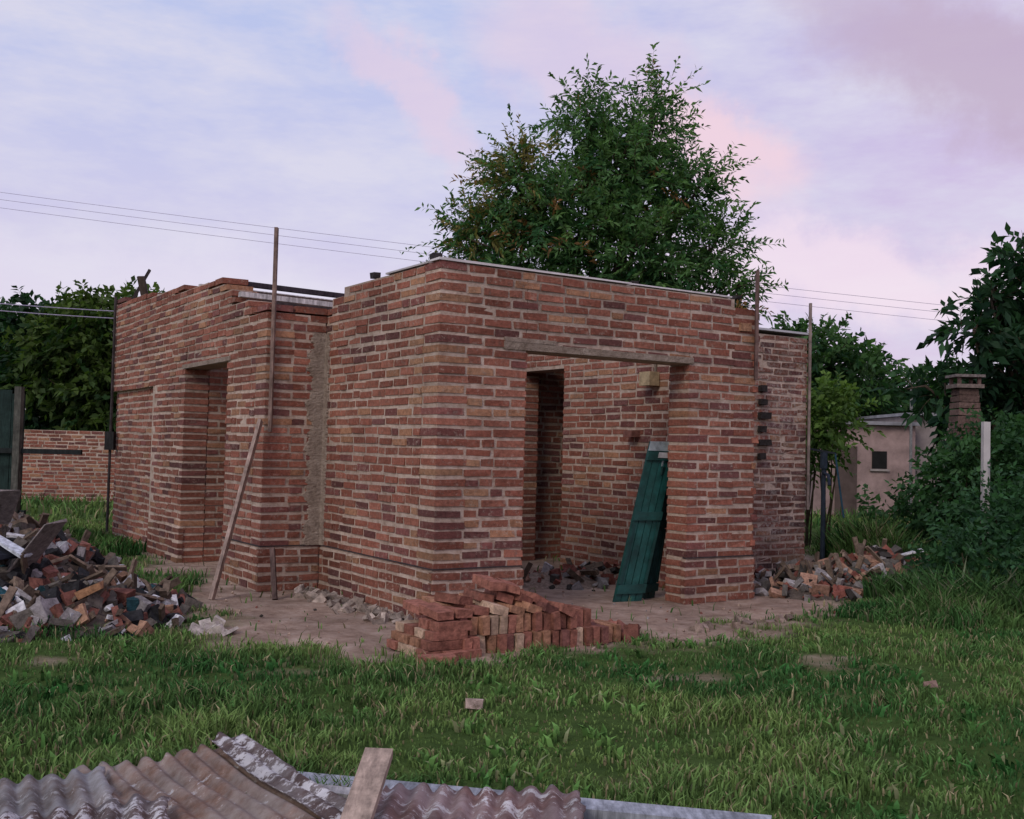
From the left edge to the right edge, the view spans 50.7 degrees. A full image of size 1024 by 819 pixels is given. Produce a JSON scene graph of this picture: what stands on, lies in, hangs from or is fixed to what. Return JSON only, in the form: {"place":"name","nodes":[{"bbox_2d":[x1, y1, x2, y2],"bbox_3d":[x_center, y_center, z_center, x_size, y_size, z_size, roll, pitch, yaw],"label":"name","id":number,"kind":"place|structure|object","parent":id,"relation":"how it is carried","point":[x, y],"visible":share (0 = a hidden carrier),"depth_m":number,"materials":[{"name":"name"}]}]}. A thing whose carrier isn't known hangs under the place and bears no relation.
{"place":"outdoors","nodes":[
{"label":"outdoors","id":0,"kind":"place"},
{"bbox_2d":[0,192,967,320],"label":"overhead power line","id":1,"kind":"object","parent":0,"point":[339,251],"visible":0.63,"depth_m":30.22,"materials":[{"name":"black metal"}]},
{"bbox_2d":[0,499,1023,818],"bbox_3d":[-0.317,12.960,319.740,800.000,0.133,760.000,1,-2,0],"label":"ground","id":2,"kind":"structure","parent":0,"point":[286,609],"depth_m":6.34,"materials":[{"name":"brown soil"}]},
{"bbox_2d":[0,386,82,513],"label":"wooden gate","id":3,"kind":"structure","parent":2,"relation":"on","point":[13,450],"depth_m":12.96,"materials":[{"name":"grey wood"}]},
{"bbox_2d":[0,285,90,429],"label":"garden tree","id":4,"kind":"object","parent":2,"relation":"on","point":[12,320],"visible":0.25,"depth_m":29.11,"materials":[{"name":"green plant"}]},
{"bbox_2d":[21,429,115,501],"bbox_3d":[-7.787,1.284,23.467,11.497,1.558,0.138,1,-2,-2],"label":"wall mortar","id":5,"kind":"object","parent":2,"relation":"on","point":[72,460],"depth_m":23.33,"materials":[{"name":"grey concrete"}]},
{"bbox_2d":[21,430,115,500],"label":"wall bricks","id":6,"kind":"object","parent":2,"relation":"on","point":[70,464],"depth_m":23.32,"materials":[{"name":"brown brick"}]},
{"bbox_2d":[0,275,164,431],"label":"garden tree","id":7,"kind":"object","parent":2,"relation":"on","point":[82,351],"visible":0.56,"depth_m":28.14,"materials":[{"name":"green plant"}]},
{"bbox_2d":[48,520,146,556],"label":"tall weeds","id":8,"kind":"object","parent":2,"relation":"on","point":[119,544],"visible":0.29,"depth_m":12.89,"materials":[{"name":"green plant"}]},
{"bbox_2d":[0,489,202,642],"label":"rubble pile","id":9,"kind":"object","parent":2,"relation":"on","point":[48,570],"visible":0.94,"depth_m":7.74,"materials":[{"name":"brick"}]},
{"bbox_2d":[147,520,182,562],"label":"footing mortar","id":10,"kind":"object","parent":2,"relation":"on","point":[173,541],"visible":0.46,"depth_m":12.31,"materials":[{"name":"grey concrete"}]},
{"bbox_2d":[147,522,183,562],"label":"footing bricks","id":11,"kind":"object","parent":2,"relation":"on","point":[165,541],"visible":0.9,"depth_m":12.32,"materials":[{"name":"brown brick"}]},
{"bbox_2d":[150,572,204,595],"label":"tall weeds","id":12,"kind":"object","parent":2,"relation":"on","point":[184,583],"visible":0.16,"depth_m":9.62,"materials":[{"name":"green plant"}]},
{"bbox_2d":[113,282,271,562],"bbox_3d":[-3.841,0.102,12.530,0.258,3.318,5.724,3,-2,-33],"label":"wall mortar","id":13,"kind":"object","parent":2,"relation":"on","point":[244,417],"depth_m":12.18,"materials":[{"name":"grey concrete"}]},
{"bbox_2d":[76,744,321,818],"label":"corrugated sheet","id":14,"kind":"object","parent":2,"relation":"on","point":[204,782],"visible":0.86,"depth_m":3.77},
{"bbox_2d":[0,766,115,817],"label":"corrugated sheet","id":15,"kind":"object","parent":14,"relation":"on","point":[73,791],"visible":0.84,"depth_m":3.68,"materials":[{"name":"metal"}]},
{"bbox_2d":[0,793,170,818],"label":"corrugated sheet","id":16,"kind":"object","parent":15,"relation":"on","point":[136,806],"visible":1,"depth_m":3.36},
{"bbox_2d":[208,732,377,818],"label":"corrugated sheet","id":17,"kind":"object","parent":14,"relation":"on","point":[260,762],"visible":0.93,"depth_m":3.83,"materials":[{"name":"grey metal"}]},
{"bbox_2d":[340,747,392,818],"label":"wooden plank","id":18,"kind":"object","parent":14,"relation":"on","point":[364,795],"visible":1,"depth_m":3.43,"materials":[{"name":"brown wood"}]},
{"bbox_2d":[375,782,585,818],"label":"corrugated sheet","id":19,"kind":"object","parent":14,"relation":"on","point":[422,800],"visible":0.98,"depth_m":3.60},
{"bbox_2d":[112,277,294,562],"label":"wall bricks","id":20,"kind":"object","parent":2,"relation":"on","point":[235,284],"depth_m":12.04,"materials":[{"name":"brown brick"}]},
{"bbox_2d":[104,269,150,532],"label":"wall fittings","id":21,"kind":"object","parent":20,"relation":"attached to","point":[110,441],"depth_m":14.72,"materials":[{"name":"brown metal"}]},
{"bbox_2d":[158,281,343,309],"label":"roof joists","id":22,"kind":"object","parent":20,"relation":"attached to","point":[295,300],"visible":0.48,"depth_m":11.25,"materials":[{"name":"grey wood"}]},
{"bbox_2d":[221,536,753,570],"bbox_3d":[-0.426,1.270,9.333,5.170,0.012,2.198,1,-2,6],"label":"damp course","id":23,"kind":"object","parent":20,"relation":"on","point":[449,568],"visible":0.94,"depth_m":9.38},
{"bbox_2d":[202,368,227,561],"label":"partition wall mortar","id":24,"kind":"object","parent":2,"relation":"on","point":[215,462],"visible":0.01,"depth_m":12.16,"materials":[{"name":"grey concrete"}]},
{"bbox_2d":[202,367,227,560],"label":"partition wall bricks","id":25,"kind":"object","parent":2,"relation":"on","point":[212,472],"visible":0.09,"depth_m":12.15,"materials":[{"name":"red brick"}]},
{"bbox_2d":[208,419,262,599],"bbox_3d":[-2.412,0.860,9.458,0.068,1.581,0.626,0,-2,29],"label":"leaning board","id":26,"kind":"object","parent":2,"relation":"on","point":[233,518],"visible":0.86,"depth_m":9.42,"materials":[{"name":"brown wood"}]},
{"bbox_2d":[220,540,257,589],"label":"footing bricks","id":27,"kind":"object","parent":2,"relation":"on","point":[244,565],"visible":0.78,"depth_m":10.14,"materials":[{"name":"brown brick"}]},
{"bbox_2d":[221,539,258,590],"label":"footing mortar","id":28,"kind":"object","parent":2,"relation":"on","point":[241,568],"visible":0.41,"depth_m":10.16,"materials":[{"name":"grey concrete"}]},
{"bbox_2d":[269,547,277,599],"bbox_3d":[-2.076,1.432,9.402,0.058,0.452,0.278,2,-2,-22],"label":"wooden stake","id":29,"kind":"object","parent":2,"relation":"on","point":[273,574],"visible":0.93,"depth_m":9.38,"materials":[{"name":"brown wood"}]},
{"bbox_2d":[255,548,317,591],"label":"footing bricks","id":30,"kind":"object","parent":2,"relation":"on","point":[266,560],"visible":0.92,"depth_m":9.91,"materials":[{"name":"brown brick"}]},
{"bbox_2d":[256,547,317,591],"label":"footing mortar","id":31,"kind":"object","parent":2,"relation":"on","point":[292,573],"visible":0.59,"depth_m":9.93,"materials":[{"name":"grey concrete"}]},
{"bbox_2d":[250,312,325,587],"bbox_3d":[-2.093,0.416,10.084,0.571,2.598,0.258,3,-2,-33],"label":"porch wall mortar","id":32,"kind":"object","parent":2,"relation":"on","point":[295,435],"visible":0.31,"depth_m":9.95,"materials":[{"name":"grey concrete"}]},
{"bbox_2d":[250,304,326,586],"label":"porch wall bricks","id":33,"kind":"object","parent":2,"relation":"on","point":[317,314],"visible":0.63,"depth_m":9.97,"materials":[{"name":"red brick"}]},
{"bbox_2d":[268,227,278,431],"bbox_3d":[-2.179,-0.731,9.856,0.030,1.870,0.055,1,-2,0],"label":"scaffold pole","id":34,"kind":"object","parent":33,"relation":"attached to","point":[273,329],"visible":1,"depth_m":9.84,"materials":[{"name":"brown wood"}]},
{"bbox_2d":[301,333,330,544],"bbox_3d":[-1.832,0.271,10.072,0.231,1.980,0.065,2,-2,-9],"label":"cement joint","id":35,"kind":"object","parent":33,"relation":"attached to","point":[315,448],"visible":1,"depth_m":10.08,"materials":[{"name":"grey concrete"}]},
{"bbox_2d":[318,266,424,581],"bbox_3d":[-1.652,0.311,10.201,0.258,2.838,3.824,3,-2,-33],"label":"side wall mortar","id":36,"kind":"object","parent":2,"relation":"on","point":[347,292],"visible":0.16,"depth_m":9.21,"materials":[{"name":"grey concrete"}]},
{"bbox_2d":[318,549,431,619],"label":"footing bricks","id":37,"kind":"object","parent":2,"relation":"on","point":[385,576],"visible":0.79,"depth_m":9.09,"materials":[{"name":"brown brick"}]},
{"bbox_2d":[319,547,432,618],"bbox_3d":[-1.191,1.487,9.180,0.048,0.438,2.178,3,-2,-33],"label":"footing mortar","id":38,"kind":"object","parent":2,"relation":"on","point":[395,593],"visible":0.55,"depth_m":9.13,"materials":[{"name":"grey concrete"}]},
{"bbox_2d":[318,266,470,570],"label":"side wall bricks","id":39,"kind":"object","parent":2,"relation":"on","point":[416,410],"visible":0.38,"depth_m":8.99,"materials":[{"name":"brown brick"}]},
{"bbox_2d":[428,570,523,596],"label":"footing bricks","id":40,"kind":"object","parent":2,"relation":"on","point":[464,576],"visible":0.32,"depth_m":8.39,"materials":[{"name":"brown brick"}]},
{"bbox_2d":[429,568,522,594],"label":"footing mortar","id":41,"kind":"object","parent":2,"relation":"on","point":[447,582],"visible":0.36,"depth_m":8.38,"materials":[{"name":"grey concrete"}]},
{"bbox_2d":[162,604,835,659],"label":"grass tussocks","id":42,"kind":"object","parent":2,"relation":"on","point":[719,636],"depth_m":7.76,"materials":[{"name":"green plant"}]},
{"bbox_2d":[0,489,1023,818],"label":"grass","id":43,"kind":"structure","parent":2,"relation":"on","point":[658,779],"depth_m":5.46,"materials":[{"name":"green plant"}]},
{"bbox_2d":[0,613,1023,818],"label":"lawn weeds","id":44,"kind":"object","parent":2,"relation":"on","point":[507,779],"visible":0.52,"depth_m":5.48,"materials":[{"name":"green plant"}]},
{"bbox_2d":[387,574,640,666],"bbox_3d":[0.033,1.434,7.457,1.980,0.589,0.766,3,-3,-38],"label":"brick stack","id":45,"kind":"object","parent":2,"relation":"on","point":[501,615],"visible":0.98,"depth_m":7.22,"materials":[{"name":"brown brick"}]},
{"bbox_2d":[298,771,771,818],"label":"grey board","id":46,"kind":"object","parent":2,"relation":"on","point":[602,809],"visible":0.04,"depth_m":3.73,"materials":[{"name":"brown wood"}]},
{"bbox_2d":[534,371,564,557],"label":"wall bricks","id":47,"kind":"object","parent":2,"relation":"on","point":[551,471],"depth_m":13.53,"materials":[{"name":"red brick"}]},
{"bbox_2d":[534,372,564,557],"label":"wall mortar","id":48,"kind":"object","parent":2,"relation":"on","point":[558,398],"depth_m":13.54,"materials":[{"name":"grey concrete"}]},
{"bbox_2d":[162,575,938,709],"bbox_3d":[0.092,1.644,8.286,6.617,0.165,5.361,1,-2,0],"label":"scattered debris","id":49,"kind":"object","parent":2,"relation":"on","point":[335,601],"visible":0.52,"depth_m":8.52,"materials":[{"name":"grey stone"}]},
{"bbox_2d":[522,558,619,589],"bbox_3d":[0.629,1.687,11.213,1.760,0.403,1.632,1,-2,0],"label":"rubble pile","id":50,"kind":"object","parent":2,"relation":"on","point":[583,575],"visible":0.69,"depth_m":10.76,"materials":[{"name":"grey stone"}]},
{"bbox_2d":[416,260,755,602],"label":"front wall bricks","id":51,"kind":"object","parent":2,"relation":"on","point":[701,437],"visible":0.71,"depth_m":9.00,"materials":[{"name":"brown brick"}]},
{"bbox_2d":[386,256,731,297],"bbox_3d":[0.484,-1.098,9.570,3.103,0.022,0.962,3,-2,-33],"label":"roof edge strip","id":52,"kind":"object","parent":51,"relation":"on","point":[476,263],"visible":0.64,"depth_m":8.95,"materials":[{"name":"grey metal"}]},
{"bbox_2d":[370,252,741,299],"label":"anchor blocks","id":53,"kind":"structure","parent":52,"relation":"on","point":[376,275],"depth_m":9.43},
{"bbox_2d":[417,264,754,596],"bbox_3d":[0.773,0.339,9.329,3.388,2.838,0.258,3,-2,-33],"label":"front wall mortar","id":54,"kind":"object","parent":2,"relation":"on","point":[461,509],"visible":0.46,"depth_m":8.87,"materials":[{"name":"grey concrete"}]},
{"bbox_2d":[521,354,669,588],"bbox_3d":[0.976,0.477,11.894,0.258,2.758,3.824,3,-2,-33],"label":"wall mortar","id":55,"kind":"object","parent":2,"relation":"on","point":[547,369],"depth_m":11.71,"materials":[{"name":"grey concrete"}]},
{"bbox_2d":[400,42,807,326],"bbox_3d":[1.823,-2.579,21.833,7.839,9.745,5.143,2,-2,-21],"label":"tall tree","id":56,"kind":"object","parent":2,"relation":"on","point":[608,195],"visible":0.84,"depth_m":21.30,"materials":[{"name":"green plant"}]},
{"bbox_2d":[521,308,755,587],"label":"wall bricks","id":57,"kind":"object","parent":2,"relation":"on","point":[748,364],"depth_m":11.64,"materials":[{"name":"red brick"}]},
{"bbox_2d":[623,364,659,436],"bbox_3d":[1.316,-0.137,11.041,0.144,0.840,0.446,3,-2,-30],"label":"meter box","id":58,"kind":"object","parent":57,"relation":"attached to","point":[648,378],"visible":0.79,"depth_m":10.89,"materials":[{"name":"beige"}]},
{"bbox_2d":[612,441,668,601],"bbox_3d":[1.225,1.014,9.865,0.688,1.454,0.086,3,-2,-33],"label":"green shutter","id":59,"kind":"object","parent":2,"relation":"on","point":[634,570],"visible":0.85,"depth_m":9.85,"materials":[{"name":"paint"}]},
{"bbox_2d":[642,460,667,598],"bbox_3d":[1.358,1.097,10.011,0.141,1.303,0.388,-1,-3,43],"label":"green shutter","id":60,"kind":"object","parent":2,"relation":"on","point":[652,586],"visible":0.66,"depth_m":10.02,"materials":[{"name":"paint"}]},
{"bbox_2d":[681,557,753,602],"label":"footing mortar","id":61,"kind":"object","parent":2,"relation":"on","point":[704,595],"visible":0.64,"depth_m":9.84,"materials":[{"name":"grey concrete"}]},
{"bbox_2d":[680,559,754,604],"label":"footing bricks","id":62,"kind":"object","parent":2,"relation":"on","point":[701,581],"visible":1,"depth_m":9.83,"materials":[{"name":"brown brick"}]},
{"bbox_2d":[752,333,806,568],"bbox_3d":[2.358,0.495,12.564,2.758,2.838,0.258,3,-2,-33],"label":"wing wall mortar","id":63,"kind":"object","parent":2,"relation":"on","point":[763,364],"visible":0.15,"depth_m":12.98,"materials":[{"name":"grey concrete"}]},
{"bbox_2d":[752,335,807,567],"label":"wing wall bricks","id":64,"kind":"object","parent":2,"relation":"on","point":[772,496],"visible":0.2,"depth_m":12.96,"materials":[{"name":"red brick"}]},
{"bbox_2d":[739,323,771,545],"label":"toothing bricks","id":65,"kind":"object","parent":64,"relation":"attached to","point":[762,388],"visible":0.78,"depth_m":12.71,"materials":[{"name":"red brick"}]},
{"bbox_2d":[754,270,759,379],"bbox_3d":[2.296,-0.792,10.134,0.030,1.030,0.045,1,-2,0],"label":"scaffold pole","id":66,"kind":"object","parent":65,"relation":"on","point":[756,332],"visible":1,"depth_m":10.12,"materials":[{"name":"brown wood"}]},
{"bbox_2d":[759,327,808,336],"bbox_3d":[-0.679,-0.844,14.079,8.723,0.335,4.741,1,-2,0],"label":"roof sheet","id":67,"kind":"object","parent":64,"relation":"on","point":[769,331],"visible":0.07,"depth_m":13.10,"materials":[{"name":"grey metal"}]},
{"bbox_2d":[806,303,811,509],"bbox_3d":[3.627,-0.043,13.186,0.030,2.520,0.040,1,-2,0],"label":"scaffold pole","id":68,"kind":"object","parent":64,"relation":"attached to","point":[809,408],"visible":1,"depth_m":13.17,"materials":[{"name":"brown wood"}]},
{"bbox_2d":[810,448,844,559],"bbox_3d":[3.868,1.203,13.332,0.343,1.452,0.335,3,-3,-41],"label":"hand water pump","id":69,"kind":"object","parent":2,"relation":"on","point":[824,461],"visible":0.89,"depth_m":13.35,"materials":[{"name":"metal"}]},
{"bbox_2d":[753,536,936,601],"bbox_3d":[3.553,1.654,11.097,2.744,0.625,2.091,1,-2,0],"label":"rubble pile","id":70,"kind":"object","parent":2,"relation":"on","point":[830,577],"visible":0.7,"depth_m":10.60,"materials":[{"name":"grey brick"}]},
{"bbox_2d":[804,370,886,545],"bbox_3d":[4.531,0.717,16.214,1.798,2.670,1.632,0,-3,41],"label":"vine bush","id":71,"kind":"object","parent":2,"relation":"on","point":[834,407],"visible":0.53,"depth_m":15.97,"materials":[{"name":"green plant"}]},
{"bbox_2d":[804,412,948,515],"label":"neighbour house","id":72,"kind":"structure","parent":2,"relation":"on","point":[887,459],"depth_m":24.97,"materials":[{"name":"paint"}]},
{"bbox_2d":[813,505,939,561],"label":"tall weeds","id":73,"kind":"object","parent":2,"relation":"on","point":[871,534],"visible":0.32,"depth_m":12.71,"materials":[{"name":"green plant"}]},
{"bbox_2d":[770,310,1015,419],"bbox_3d":[10.260,0.047,30.504,9.547,5.572,4.272,2,-2,-16],"label":"garden tree","id":74,"kind":"object","parent":2,"relation":"on","point":[866,364],"visible":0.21,"depth_m":29.28,"materials":[{"name":"green plant"}]},
{"bbox_2d":[908,379,927,513],"bbox_3d":[9.239,0.889,24.592,0.383,3.160,0.100,1,-2,0],"label":"lamp post","id":75,"kind":"object","parent":2,"relation":"on","point":[910,447],"visible":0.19,"depth_m":24.57,"materials":[{"name":"grey metal"}]},
{"bbox_2d":[836,530,1023,630],"bbox_3d":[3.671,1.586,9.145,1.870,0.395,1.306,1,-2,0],"label":"tall weeds","id":76,"kind":"object","parent":2,"relation":"on","point":[961,610],"visible":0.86,"depth_m":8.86,"materials":[{"name":"green plant"}]},
{"bbox_2d":[854,395,1023,549],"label":"shrub","id":77,"kind":"object","parent":2,"relation":"on","point":[961,460],"visible":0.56,"depth_m":13.28,"materials":[{"name":"green plant"}]},
{"bbox_2d":[868,222,1023,478],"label":"broadleaf tree","id":78,"kind":"object","parent":2,"relation":"on","point":[999,315],"visible":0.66,"depth_m":15.79,"materials":[{"name":"green plant"}]},
{"bbox_2d":[884,459,1023,602],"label":"shrub","id":79,"kind":"object","parent":2,"relation":"on","point":[998,534],"visible":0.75,"depth_m":10.12,"materials":[{"name":"green plant"}]},
{"bbox_2d":[943,374,985,547],"bbox_3d":[5.983,0.779,14.286,0.396,2.471,0.396,1,-2,0],"label":"brick chimney","id":80,"kind":"object","parent":2,"relation":"on","point":[965,397],"visible":0.34,"depth_m":14.19,"materials":[{"name":"red brick"}]},
{"bbox_2d":[980,422,990,551],"bbox_3d":[4.779,0.994,10.908,0.070,1.742,0.071,1,-2,0],"label":"concrete post","id":81,"kind":"object","parent":2,"relation":"on","point":[985,441],"visible":0.36,"depth_m":10.90,"materials":[{"name":"grey concrete"}]},
{"bbox_2d":[0,0,1023,409],"label":"sky","id":82,"kind":"structure","parent":0,"point":[887,136],"materials":[{"name":"purple"}]}
]}

